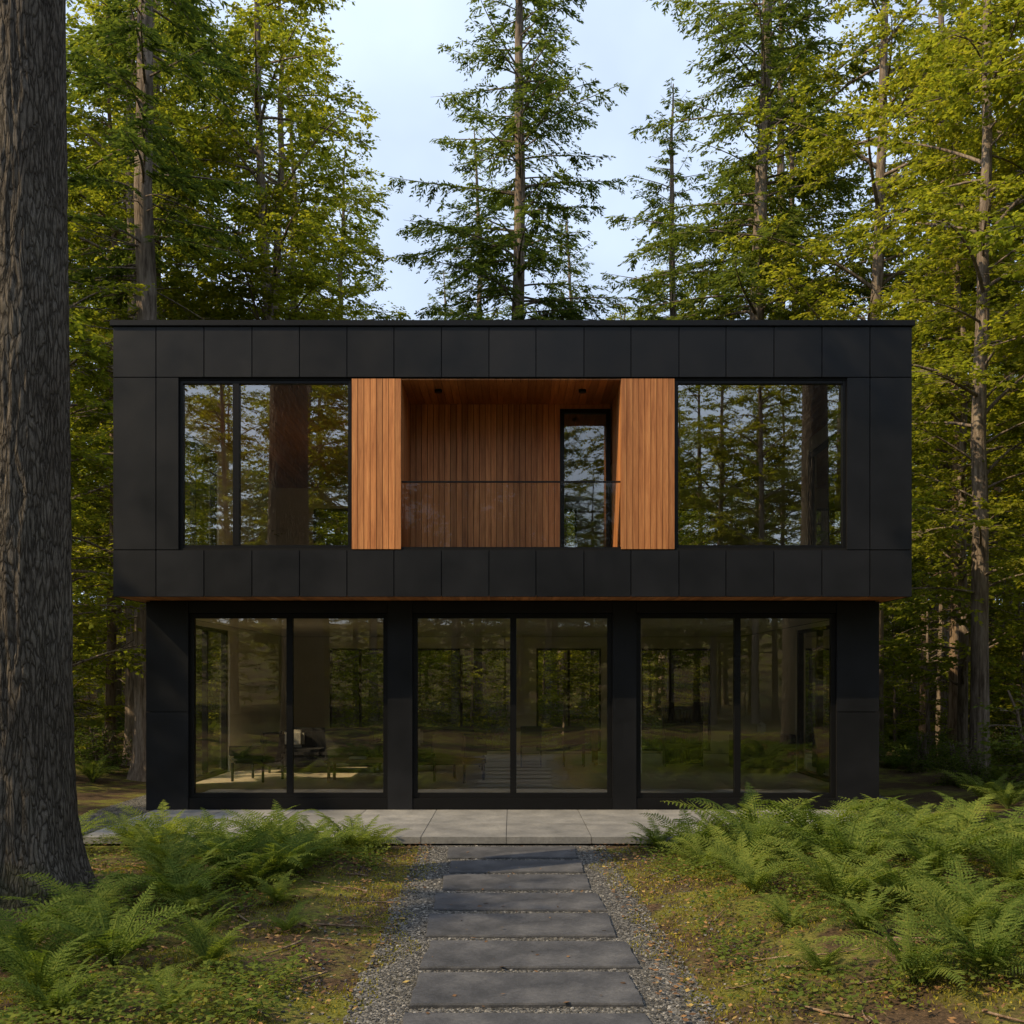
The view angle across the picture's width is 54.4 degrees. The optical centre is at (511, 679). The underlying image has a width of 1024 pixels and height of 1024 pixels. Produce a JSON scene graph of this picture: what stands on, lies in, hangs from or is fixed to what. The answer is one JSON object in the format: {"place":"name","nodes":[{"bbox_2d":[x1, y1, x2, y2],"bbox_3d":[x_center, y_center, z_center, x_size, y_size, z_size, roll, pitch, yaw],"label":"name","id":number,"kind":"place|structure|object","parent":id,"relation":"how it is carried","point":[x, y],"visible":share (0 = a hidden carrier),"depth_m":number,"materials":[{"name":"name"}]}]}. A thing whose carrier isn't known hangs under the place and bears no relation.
{"place":"outdoors","nodes":[
{"label":"outdoors","id":0,"kind":"place"},
{"bbox_2d":[83,810,897,845],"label":"patio","id":1,"kind":"structure","parent":0,"point":[530,827],"depth_m":14.12,"materials":[{"name":"concrete"}]},
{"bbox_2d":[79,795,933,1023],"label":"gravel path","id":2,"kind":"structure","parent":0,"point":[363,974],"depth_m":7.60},
{"bbox_2d":[0,615,1023,1023],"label":"ground","id":3,"kind":"structure","parent":0,"point":[108,789],"depth_m":7.92,"materials":[{"name":"plant"}]},
{"bbox_2d":[0,0,98,917],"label":"old fir tree","id":4,"kind":"object","parent":3,"relation":"on","point":[40,829],"visible":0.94,"depth_m":9.13,"materials":[{"name":"brown plant"}]},
{"bbox_2d":[0,909,122,990],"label":"fern","id":5,"kind":"object","parent":3,"relation":"on","point":[25,942],"visible":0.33,"depth_m":7.00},
{"bbox_2d":[0,951,126,1021],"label":"fern","id":6,"kind":"object","parent":3,"relation":"on","point":[58,993],"visible":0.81,"depth_m":5.85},
{"bbox_2d":[0,894,129,970],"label":"fern","id":7,"kind":"object","parent":3,"relation":"on","point":[5,933],"visible":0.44,"depth_m":7.43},
{"bbox_2d":[0,931,133,1002],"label":"fern","id":8,"kind":"object","parent":3,"relation":"on","point":[41,975],"visible":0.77,"depth_m":6.26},
{"bbox_2d":[0,870,157,938],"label":"fern","id":9,"kind":"object","parent":3,"relation":"on","point":[104,892],"visible":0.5,"depth_m":8.02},
{"bbox_2d":[67,137,112,487],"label":"beech tree","id":10,"kind":"object","parent":3,"relation":"on","point":[98,458],"visible":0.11,"depth_m":19.56,"materials":[{"name":"green plant"}]},
{"bbox_2d":[1,879,212,966],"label":"fern","id":11,"kind":"object","parent":3,"relation":"on","point":[109,942],"visible":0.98,"depth_m":7.04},
{"bbox_2d":[68,13,160,759],"bbox_3d":[-10.721,-7.772,25.956,3.148,20.289,3.365,0,0,-33],"label":"slender fir tree","id":12,"kind":"object","parent":3,"relation":"on","point":[110,694],"visible":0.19,"depth_m":25.88,"materials":[{"name":"brown plant"}]},
{"bbox_2d":[66,102,209,689],"bbox_3d":[-9.534,-4.823,20.648,5.993,14.254,5.265,0,0,-36],"label":"beech tree","id":13,"kind":"object","parent":3,"relation":"on","point":[106,573],"visible":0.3,"depth_m":20.35,"materials":[{"name":"green plant"}]},
{"bbox_2d":[67,16,232,566],"bbox_3d":[-13.257,-10.542,33.826,7.608,25.254,8.656,0,0,-9],"label":"beech tree","id":14,"kind":"object","parent":3,"relation":"on","point":[103,544],"visible":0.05,"depth_m":33.60,"materials":[{"name":"green plant"}]},
{"bbox_2d":[66,0,235,765],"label":"beech tree","id":15,"kind":"object","parent":3,"relation":"on","point":[127,178],"visible":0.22,"depth_m":24.71,"materials":[{"name":"green plant"}]},
{"bbox_2d":[88,816,218,846],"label":"fern","id":16,"kind":"object","parent":3,"relation":"on","point":[155,840],"visible":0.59,"depth_m":11.84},
{"bbox_2d":[67,0,253,681],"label":"fir tree","id":17,"kind":"object","parent":3,"relation":"on","point":[98,118],"visible":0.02,"depth_m":30.61,"materials":[{"name":"green plant"}]},
{"bbox_2d":[100,824,222,871],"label":"fern","id":18,"kind":"object","parent":3,"relation":"on","point":[146,847],"visible":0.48,"depth_m":10.66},
{"bbox_2d":[113,799,216,842],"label":"fern","id":19,"kind":"object","parent":3,"relation":"on","point":[156,822],"visible":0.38,"depth_m":12.55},
{"bbox_2d":[95,822,239,894],"bbox_3d":[-3.258,1.733,9.595,1.238,0.614,1.330,7,-1,27],"label":"fern","id":20,"kind":"object","parent":3,"relation":"on","point":[172,854],"visible":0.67,"depth_m":9.72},
{"bbox_2d":[66,0,287,781],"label":"fir tree","id":21,"kind":"object","parent":3,"relation":"on","point":[145,34],"visible":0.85,"depth_m":21.48,"materials":[{"name":"green plant"}]},
{"bbox_2d":[132,966,224,1017],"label":"fern","id":22,"kind":"object","parent":3,"relation":"on","point":[169,991],"visible":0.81,"depth_m":6.14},
{"bbox_2d":[66,0,291,544],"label":"beech tree","id":23,"kind":"object","parent":3,"relation":"on","point":[206,312],"visible":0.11,"depth_m":27.86,"materials":[{"name":"green plant"}]},
{"bbox_2d":[86,840,277,908],"bbox_3d":[-2.996,1.818,9.036,1.536,0.562,1.333,1,0,20],"label":"fern","id":24,"kind":"object","parent":3,"relation":"on","point":[195,882],"visible":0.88,"depth_m":9.00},
{"bbox_2d":[140,900,246,946],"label":"fern","id":25,"kind":"object","parent":3,"relation":"on","point":[209,924],"visible":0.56,"depth_m":7.90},
{"bbox_2d":[152,877,245,918],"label":"fern","id":26,"kind":"object","parent":3,"relation":"on","point":[193,900],"visible":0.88,"depth_m":8.63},
{"bbox_2d":[158,911,262,976],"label":"fern","id":27,"kind":"object","parent":3,"relation":"on","point":[209,954],"visible":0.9,"depth_m":7.17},
{"bbox_2d":[172,807,259,863],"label":"fern","id":28,"kind":"object","parent":3,"relation":"on","point":[205,835],"visible":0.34,"depth_m":11.61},
{"bbox_2d":[155,825,285,878],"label":"fern","id":29,"kind":"object","parent":3,"relation":"on","point":[249,842],"visible":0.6,"depth_m":10.21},
{"bbox_2d":[94,0,378,544],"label":"beech tree","id":30,"kind":"object","parent":3,"relation":"on","point":[259,215],"visible":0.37,"depth_m":26.73,"materials":[{"name":"green plant"}]},
{"bbox_2d":[203,841,304,890],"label":"fern","id":31,"kind":"object","parent":3,"relation":"on","point":[259,872],"visible":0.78,"depth_m":9.85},
{"bbox_2d":[197,825,347,882],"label":"fern","id":32,"kind":"object","parent":3,"relation":"on","point":[282,863],"visible":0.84,"depth_m":10.13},
{"bbox_2d":[201,73,356,690],"bbox_3d":[-8.896,-10.522,37.468,7.408,25.518,7.278,0,0,31],"label":"fir tree","id":33,"kind":"object","parent":3,"relation":"on","point":[292,168],"visible":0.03,"depth_m":37.45,"materials":[{"name":"green plant"}]},
{"bbox_2d":[247,869,311,906],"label":"fern","id":34,"kind":"object","parent":3,"relation":"on","point":[276,893],"visible":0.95,"depth_m":9.29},
{"bbox_2d":[164,0,395,544],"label":"beech tree","id":35,"kind":"object","parent":3,"relation":"on","point":[236,174],"visible":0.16,"depth_m":31.28,"materials":[{"name":"green plant"}]},
{"bbox_2d":[232,799,335,873],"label":"fern","id":36,"kind":"object","parent":3,"relation":"on","point":[279,834],"visible":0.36,"depth_m":11.34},
{"bbox_2d":[239,829,348,873],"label":"fern","id":37,"kind":"object","parent":3,"relation":"on","point":[302,861],"visible":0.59,"depth_m":10.65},
{"bbox_2d":[250,817,370,863],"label":"fern","id":38,"kind":"object","parent":3,"relation":"on","point":[320,835],"visible":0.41,"depth_m":11.39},
{"bbox_2d":[280,141,414,727],"bbox_3d":[-6.689,-8.858,37.119,7.715,22.340,7.123,0,0,-1],"label":"beech tree","id":39,"kind":"object","parent":3,"relation":"on","point":[400,314],"visible":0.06,"depth_m":36.99,"materials":[{"name":"green plant"}]},
{"bbox_2d":[310,810,402,853],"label":"fern","id":40,"kind":"object","parent":3,"relation":"on","point":[354,840],"visible":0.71,"depth_m":12.32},
{"bbox_2d":[419,126,528,729],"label":"fir tree","id":41,"kind":"object","parent":3,"relation":"on","point":[479,665],"visible":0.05,"depth_m":41.44,"materials":[{"name":"green plant"}]},
{"bbox_2d":[0,814,1023,1023],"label":"ground cover plants","id":42,"kind":"object","parent":3,"relation":"on","point":[91,992],"visible":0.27,"depth_m":6.80,"materials":[{"name":"green plant"}]},
{"bbox_2d":[0,828,1023,1023],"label":"moss","id":43,"kind":"object","parent":3,"relation":"on","point":[652,896],"visible":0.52,"depth_m":8.00,"materials":[{"name":"plant"}]},
{"bbox_2d":[0,842,1023,1023],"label":"fallen leaves","id":44,"kind":"object","parent":3,"relation":"on","point":[950,1020],"depth_m":7.72,"materials":[{"name":"plant"}]},
{"bbox_2d":[150,327,874,810],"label":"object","id":45,"kind":"object","parent":3,"relation":"on","point":[534,601],"visible":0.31,"depth_m":15.78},
{"bbox_2d":[376,380,554,548],"bbox_3d":[0.016,-3.260,15.812,4.872,2.560,1.535,0,0,0],"label":"balcony backing","id":46,"kind":"object","parent":45,"relation":"attached to","point":[456,473],"visible":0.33,"depth_m":16.39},
{"bbox_2d":[113,327,911,602],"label":"cladding","id":47,"kind":"structure","parent":45,"relation":"attached to","point":[146,463],"depth_m":15.00,"materials":[{"name":"metal"}]},
{"bbox_2d":[110,320,914,327],"bbox_3d":[0.007,-5.372,19.858,12.115,0.085,9.785,0,0,0],"label":"roof coping","id":48,"kind":"object","parent":47,"relation":"on","point":[512,323],"visible":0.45,"depth_m":14.96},
{"bbox_2d":[146,602,878,809],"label":"cladding","id":49,"kind":"structure","parent":45,"relation":"attached to","point":[167,700],"depth_m":15.75,"materials":[{"name":"metal"}]},
{"bbox_2d":[189,602,835,612],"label":"fascia","id":50,"kind":"structure","parent":49,"relation":"attached to","point":[512,607],"depth_m":15.76,"materials":[{"name":"metal"}]},
{"bbox_2d":[196,754,828,791],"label":"interior floor","id":51,"kind":"structure","parent":45,"relation":"attached to","point":[714,773],"depth_m":18.34,"materials":[{"name":"wood"}]},
{"bbox_2d":[229,731,284,782],"bbox_3d":[-4.586,1.373,17.995,0.730,0.880,0.760,0,0,19],"label":"armchair","id":52,"kind":"object","parent":51,"relation":"on","point":[269,748],"visible":1,"depth_m":17.73,"materials":[{"name":"fabric"}]},
{"bbox_2d":[265,728,382,772],"bbox_3d":[-3.700,1.388,19.800,2.200,0.850,0.900,0,0,0],"label":"sofa","id":53,"kind":"object","parent":51,"relation":"on","point":[315,747],"visible":0.78,"depth_m":19.82,"materials":[{"name":"fabric"}]},
{"bbox_2d":[418,726,485,770],"bbox_3d":[-1.500,1.388,20.200,1.900,0.850,0.900,0,0,-6],"label":"sofa","id":54,"kind":"object","parent":51,"relation":"on","point":[425,740],"visible":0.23,"depth_m":20.39,"materials":[{"name":"fabric"}]},
{"bbox_2d":[431,732,486,782],"bbox_3d":[-0.958,1.373,17.887,0.760,0.880,0.730,0,0,31],"label":"armchair","id":55,"kind":"object","parent":51,"relation":"on","point":[450,748],"visible":1,"depth_m":17.61,"materials":[{"name":"beige leather"}]},
{"bbox_2d":[185,413,840,773],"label":"interior walls","id":56,"kind":"structure","parent":51,"relation":"on","point":[770,507],"depth_m":23.98,"materials":[{"name":"paint"}]},
{"bbox_2d":[185,382,840,487],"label":"ceiling","id":57,"kind":"structure","parent":56,"relation":"on","point":[729,436],"depth_m":18.80,"materials":[{"name":"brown wood"}]},
{"bbox_2d":[563,726,584,766],"bbox_3d":[1.300,1.388,20.950,0.440,0.850,0.440,0,0,0],"label":"dining chair","id":58,"kind":"object","parent":51,"relation":"on","point":[574,735],"visible":1,"depth_m":20.73,"materials":[{"name":"metal"}]},
{"bbox_2d":[662,702,702,766],"bbox_3d":[3.600,1.138,21.000,0.800,1.350,0.360,0,0,0],"label":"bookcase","id":59,"kind":"object","parent":51,"relation":"on","point":[682,732],"visible":1,"depth_m":20.92,"materials":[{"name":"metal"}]},
{"bbox_2d":[729,721,795,772],"bbox_3d":[4.900,1.313,19.500,1.200,1.000,0.440,0,0,0],"label":"sideboard","id":60,"kind":"object","parent":51,"relation":"on","point":[761,749],"visible":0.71,"depth_m":19.28,"materials":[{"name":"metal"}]},
{"bbox_2d":[196,619,828,636],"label":"ceiling","id":61,"kind":"structure","parent":45,"relation":"attached to","point":[524,627],"depth_m":20.20,"materials":[{"name":"paint"}]},
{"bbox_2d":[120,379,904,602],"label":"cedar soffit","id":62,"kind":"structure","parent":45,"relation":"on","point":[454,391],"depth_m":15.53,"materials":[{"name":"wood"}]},
{"bbox_2d":[189,798,835,808],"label":"plinth","id":63,"kind":"structure","parent":45,"relation":"attached to","point":[420,803],"depth_m":15.76,"materials":[{"name":"black metal"}]},
{"bbox_2d":[180,380,845,797],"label":"window frames","id":64,"kind":"structure","parent":45,"relation":"attached to","point":[290,618],"depth_m":15.80,"materials":[{"name":"metal"}]},
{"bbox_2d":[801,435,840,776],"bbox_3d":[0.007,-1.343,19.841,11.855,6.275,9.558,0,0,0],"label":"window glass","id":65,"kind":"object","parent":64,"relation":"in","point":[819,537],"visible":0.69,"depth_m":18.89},
{"bbox_2d":[352,379,674,548],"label":"cedar wall boards","id":66,"kind":"object","parent":45,"relation":"attached to","point":[643,460],"visible":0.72,"depth_m":16.27,"materials":[{"name":"wood"}]},
{"bbox_2d":[380,0,656,742],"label":"fir tree","id":67,"kind":"object","parent":3,"relation":"on","point":[519,239],"visible":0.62,"depth_m":32.75,"materials":[{"name":"green plant"}]},
{"bbox_2d":[69,96,1023,728],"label":"distant forest","id":68,"kind":"object","parent":3,"relation":"on","point":[211,642],"visible":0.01,"depth_m":46.27,"materials":[{"name":"green plant"}]},
{"bbox_2d":[71,486,1023,793],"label":"undergrowth","id":69,"kind":"object","parent":3,"relation":"on","point":[1007,740],"visible":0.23,"depth_m":29.44,"materials":[{"name":"green plant"}]},
{"bbox_2d":[74,712,1023,808],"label":"fern undergrowth","id":70,"kind":"object","parent":3,"relation":"on","point":[1005,794],"visible":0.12,"depth_m":21.50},
{"bbox_2d":[539,205,597,708],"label":"fir tree","id":71,"kind":"object","parent":3,"relation":"on","point":[580,273],"visible":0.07,"depth_m":45.69,"materials":[{"name":"green plant"}]},
{"bbox_2d":[566,77,734,700],"bbox_3d":[6.128,-9.809,36.958,7.821,24.940,7.756,0,0,-19],"label":"fir tree","id":72,"kind":"object","parent":3,"relation":"on","point":[671,153],"visible":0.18,"depth_m":36.97,"materials":[{"name":"green plant"}]},
{"bbox_2d":[641,808,747,854],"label":"fern","id":73,"kind":"object","parent":3,"relation":"on","point":[701,833],"visible":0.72,"depth_m":12.17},
{"bbox_2d":[655,835,735,869],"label":"fern","id":74,"kind":"object","parent":3,"relation":"on","point":[695,848],"visible":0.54,"depth_m":11.05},
{"bbox_2d":[666,253,747,738],"bbox_3d":[7.785,-6.960,39.132,7.204,19.255,6.132,0,0,-43],"label":"beech tree","id":75,"kind":"object","parent":3,"relation":"on","point":[703,700],"visible":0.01,"depth_m":38.85,"materials":[{"name":"green plant"}]},
{"bbox_2d":[681,825,791,877],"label":"fern","id":76,"kind":"object","parent":3,"relation":"on","point":[761,854],"visible":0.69,"depth_m":10.13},
{"bbox_2d":[678,808,794,856],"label":"fern","id":77,"kind":"object","parent":3,"relation":"on","point":[751,836],"visible":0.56,"depth_m":11.24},
{"bbox_2d":[706,847,797,893],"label":"fern","id":78,"kind":"object","parent":3,"relation":"on","point":[743,874],"visible":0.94,"depth_m":9.19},
{"bbox_2d":[660,782,845,839],"bbox_3d":[2.984,1.737,12.212,2.134,0.780,1.852,-1,5,19],"label":"fern","id":79,"kind":"object","parent":3,"relation":"on","point":[748,809],"visible":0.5,"depth_m":12.46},
{"bbox_2d":[604,0,928,544],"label":"fir tree","id":80,"kind":"object","parent":3,"relation":"on","point":[768,59],"visible":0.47,"depth_m":29.54,"materials":[{"name":"green plant"}]},
{"bbox_2d":[693,0,858,318],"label":"fir tree","id":81,"kind":"object","parent":3,"relation":"on","point":[780,166],"visible":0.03,"depth_m":35.99,"materials":[{"name":"green plant"}]},
{"bbox_2d":[677,39,898,518],"bbox_3d":[8.970,-9.400,33.011,7.227,23.991,8.223,0,0,3],"label":"beech tree","id":82,"kind":"object","parent":3,"relation":"on","point":[844,216],"visible":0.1,"depth_m":32.03,"materials":[{"name":"green plant"}]},
{"bbox_2d":[748,892,839,928],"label":"fern","id":83,"kind":"object","parent":3,"relation":"on","point":[786,913],"visible":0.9,"depth_m":7.92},
{"bbox_2d":[769,936,858,974],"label":"fern","id":84,"kind":"object","parent":3,"relation":"on","point":[815,962],"visible":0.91,"depth_m":6.79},
{"bbox_2d":[748,799,916,853],"bbox_3d":[3.474,1.625,10.876,1.844,0.654,1.621,-3,-8,22],"label":"fern","id":85,"kind":"object","parent":3,"relation":"on","point":[818,829],"visible":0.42,"depth_m":10.74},
{"bbox_2d":[754,833,930,907],"bbox_3d":[2.681,1.618,8.311,1.333,0.562,1.536,3,-4,1],"label":"fern","id":86,"kind":"object","parent":3,"relation":"on","point":[828,881],"visible":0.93,"depth_m":8.30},
{"bbox_2d":[756,799,963,867],"bbox_3d":[3.332,1.577,9.820,1.878,0.686,1.630,5,5,43],"label":"fern","id":87,"kind":"object","parent":3,"relation":"on","point":[840,844],"visible":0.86,"depth_m":9.75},
{"bbox_2d":[808,882,918,933],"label":"fern","id":88,"kind":"object","parent":3,"relation":"on","point":[858,915],"visible":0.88,"depth_m":7.38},
{"bbox_2d":[714,0,1021,759],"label":"beech tree","id":89,"kind":"object","parent":3,"relation":"on","point":[876,307],"visible":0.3,"depth_m":26.61,"materials":[{"name":"green plant"}]},
{"bbox_2d":[846,849,965,910],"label":"fern","id":90,"kind":"object","parent":3,"relation":"on","point":[901,877],"visible":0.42,"depth_m":8.39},
{"bbox_2d":[806,896,1010,989],"bbox_3d":[2.488,1.654,6.306,1.078,0.518,1.163,0,0,43],"label":"fern","id":91,"kind":"object","parent":3,"relation":"on","point":[903,953],"visible":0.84,"depth_m":6.22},
{"bbox_2d":[832,796,990,861],"bbox_3d":[4.092,1.575,10.388,1.362,0.675,1.463,-3,1,-25],"label":"fern","id":92,"kind":"object","parent":3,"relation":"on","point":[883,823],"visible":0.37,"depth_m":10.45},
{"bbox_2d":[832,0,1023,783],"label":"beech tree","id":93,"kind":"object","parent":3,"relation":"on","point":[984,214],"visible":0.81,"depth_m":19.86,"materials":[{"name":"green plant"}]},
{"bbox_2d":[848,0,1017,733],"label":"fir tree","id":94,"kind":"object","parent":3,"relation":"on","point":[940,18],"visible":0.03,"depth_m":34.76,"materials":[{"name":"plant"}]},
{"bbox_2d":[849,0,1023,519],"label":"beech tree","id":95,"kind":"object","parent":3,"relation":"on","point":[1013,132],"visible":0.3,"depth_m":22.25,"materials":[{"name":"green plant"}]},
{"bbox_2d":[863,807,1023,876],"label":"fern","id":96,"kind":"object","parent":3,"relation":"on","point":[936,861],"visible":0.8,"depth_m":9.20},
{"bbox_2d":[870,0,1023,755],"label":"fir tree","id":97,"kind":"object","parent":3,"relation":"on","point":[942,694],"visible":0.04,"depth_m":28.80,"materials":[{"name":"green plant"}]},
{"bbox_2d":[886,0,1009,763],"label":"slender fir tree","id":98,"kind":"object","parent":3,"relation":"on","point":[952,687],"visible":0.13,"depth_m":25.43,"materials":[{"name":"brown plant"}]},
{"bbox_2d":[874,794,1023,853],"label":"fern","id":99,"kind":"object","parent":3,"relation":"on","point":[971,814],"visible":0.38,"depth_m":10.35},
{"bbox_2d":[875,868,1023,959],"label":"fern","id":100,"kind":"object","parent":3,"relation":"on","point":[962,918],"visible":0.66,"depth_m":6.97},
{"bbox_2d":[879,178,1023,757],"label":"beech tree","id":101,"kind":"object","parent":3,"relation":"on","point":[962,646],"visible":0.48,"depth_m":22.71,"materials":[{"name":"green plant"}]},
{"bbox_2d":[887,853,1023,918],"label":"fern","id":102,"kind":"object","parent":3,"relation":"on","point":[960,871],"visible":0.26,"depth_m":8.15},
{"bbox_2d":[889,897,1023,978],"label":"fern","id":103,"kind":"object","parent":3,"relation":"on","point":[989,952],"visible":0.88,"depth_m":6.08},
{"bbox_2d":[900,876,1023,935],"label":"fern","id":104,"kind":"object","parent":3,"relation":"on","point":[993,912],"visible":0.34,"depth_m":7.46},
{"bbox_2d":[905,790,1023,861],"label":"fern","id":105,"kind":"object","parent":3,"relation":"on","point":[1000,818],"visible":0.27,"depth_m":10.96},
{"bbox_2d":[918,833,1023,891],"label":"fern","id":106,"kind":"object","parent":3,"relation":"on","point":[1007,866],"visible":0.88,"depth_m":8.77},
{"bbox_2d":[935,0,1023,472],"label":"beech tree","id":107,"kind":"object","parent":3,"relation":"on","point":[995,324],"visible":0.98,"depth_m":18.24,"materials":[{"name":"green plant"}]},
{"bbox_2d":[947,32,1023,562],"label":"beech tree","id":108,"kind":"object","parent":3,"relation":"on","point":[995,538],"visible":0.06,"depth_m":27.04,"materials":[{"name":"green plant"}]},
{"bbox_2d":[163,597,861,600],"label":"floor","id":109,"kind":"structure","parent":0,"point":[512,600],"depth_m":16.66,"materials":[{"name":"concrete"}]},
{"bbox_2d":[402,846,651,1023],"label":"stone path","id":110,"kind":"structure","parent":0,"point":[589,989],"depth_m":7.89,"materials":[{"name":"stone"}]},
{"bbox_2d":[66,0,1023,609],"label":"sky","id":111,"kind":"structure","parent":0,"point":[389,50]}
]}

